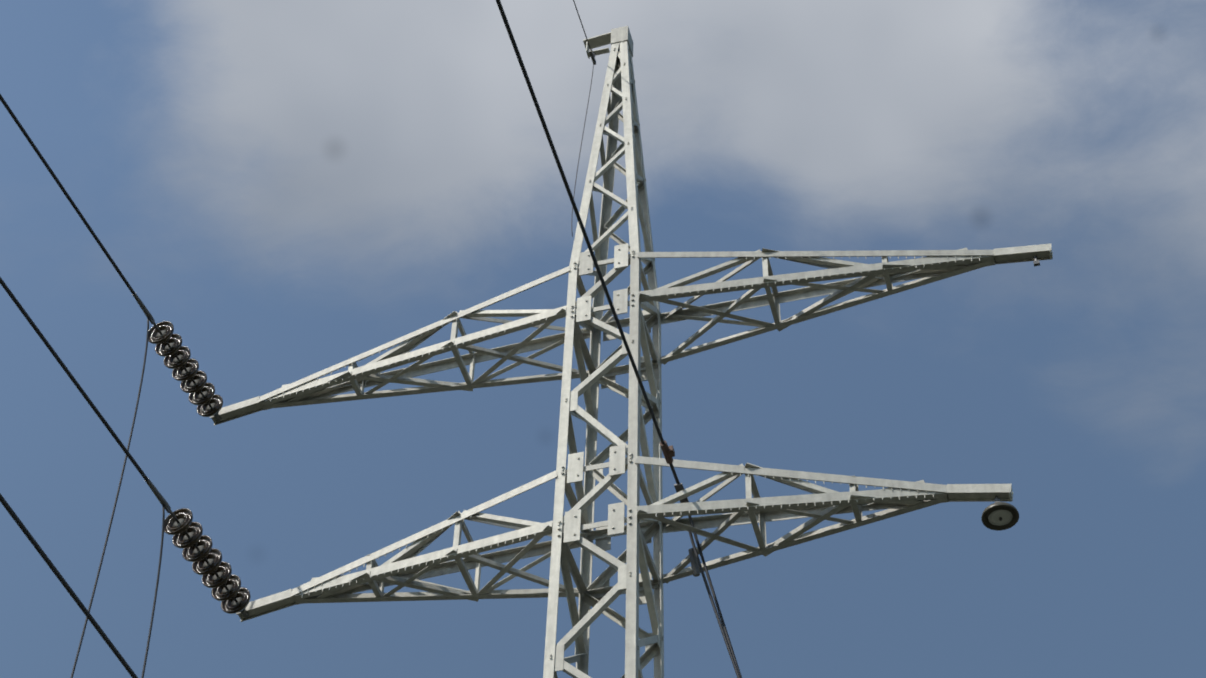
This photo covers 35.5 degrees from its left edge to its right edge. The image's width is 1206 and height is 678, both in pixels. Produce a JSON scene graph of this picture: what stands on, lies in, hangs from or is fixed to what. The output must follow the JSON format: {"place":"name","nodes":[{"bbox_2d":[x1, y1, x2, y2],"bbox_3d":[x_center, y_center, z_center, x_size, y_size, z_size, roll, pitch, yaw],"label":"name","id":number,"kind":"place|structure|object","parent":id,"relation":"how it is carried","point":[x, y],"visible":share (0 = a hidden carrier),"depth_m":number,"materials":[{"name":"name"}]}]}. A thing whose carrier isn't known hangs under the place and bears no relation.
{"place":"outdoors","nodes":[
{"label":"outdoors","id":0,"kind":"place"},
{"bbox_2d":[146,321,250,613],"bbox_3d":[-4.264,2.557,20.702,2.527,7.385,1.458,-11,-49,11],"label":"glass insulator","id":1,"kind":"object","parent":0,"point":[219,564],"visible":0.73,"depth_m":21.13,"materials":[{"name":"black glass"}]},
{"bbox_2d":[156,330,241,606],"bbox_3d":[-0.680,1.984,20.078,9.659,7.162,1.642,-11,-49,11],"label":"insulator cement","id":2,"kind":"object","parent":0,"point":[191,534],"visible":0.79,"depth_m":21.18,"materials":[{"name":"grey concrete"}]},
{"bbox_2d":[0,0,1205,677],"label":"sky","id":3,"kind":"structure","parent":0,"point":[301,189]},
{"label":"ground","id":4,"kind":"structure","parent":0,"visible":0},
{"bbox_2d":[210,26,1052,677],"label":"pylon","id":5,"kind":"object","parent":4,"relation":"on","point":[568,532],"visible":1,"depth_m":21.97,"materials":[{"name":"metal"}]},
{"bbox_2d":[158,330,1001,611],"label":"insulator caps","id":6,"kind":"object","parent":5,"relation":"attached to","point":[177,520],"visible":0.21,"depth_m":21.14,"materials":[{"name":"grey metal"}]},
{"bbox_2d":[981,502,1018,530],"bbox_3d":[4.098,1.807,19.469,0.389,0.116,0.389,-11,-49,11],"label":"hanging disc shell","id":7,"kind":"object","parent":6,"relation":"hanging from","point":[991,508],"visible":0.79,"depth_m":19.42},
{"bbox_2d":[988,510,1011,525],"bbox_3d":[4.097,1.843,19.429,0.245,0.008,0.245,-11,-49,11],"label":"hanging disc underside","id":8,"kind":"object","parent":7,"relation":"attached to","point":[994,516],"visible":0.94,"depth_m":19.42,"materials":[{"name":"grey metal"}]},
{"bbox_2d":[133,49,1039,617],"bbox_3d":[-0.241,-0.453,22.240,10.554,13.612,2.499,-11,-49,11],"label":"connecting hardware","id":9,"kind":"object","parent":5,"relation":"hanging from","point":[679,487],"visible":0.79,"depth_m":20.37,"materials":[{"name":"grey metal"}]},
{"bbox_2d":[0,0,741,677],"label":"conductors","id":10,"kind":"object","parent":9,"relation":"attached to","point":[144,476],"visible":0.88,"depth_m":19.27,"materials":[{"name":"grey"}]},
{"bbox_2d":[659,440,674,463],"bbox_3d":[0.693,1.198,20.002,0.120,0.095,0.304,-11,-49,11],"label":"rusty clamp","id":11,"kind":"object","parent":10,"relation":"attached to","point":[668,452],"visible":0.93,"depth_m":19.97,"materials":[{"name":"brown metal"}]}
]}

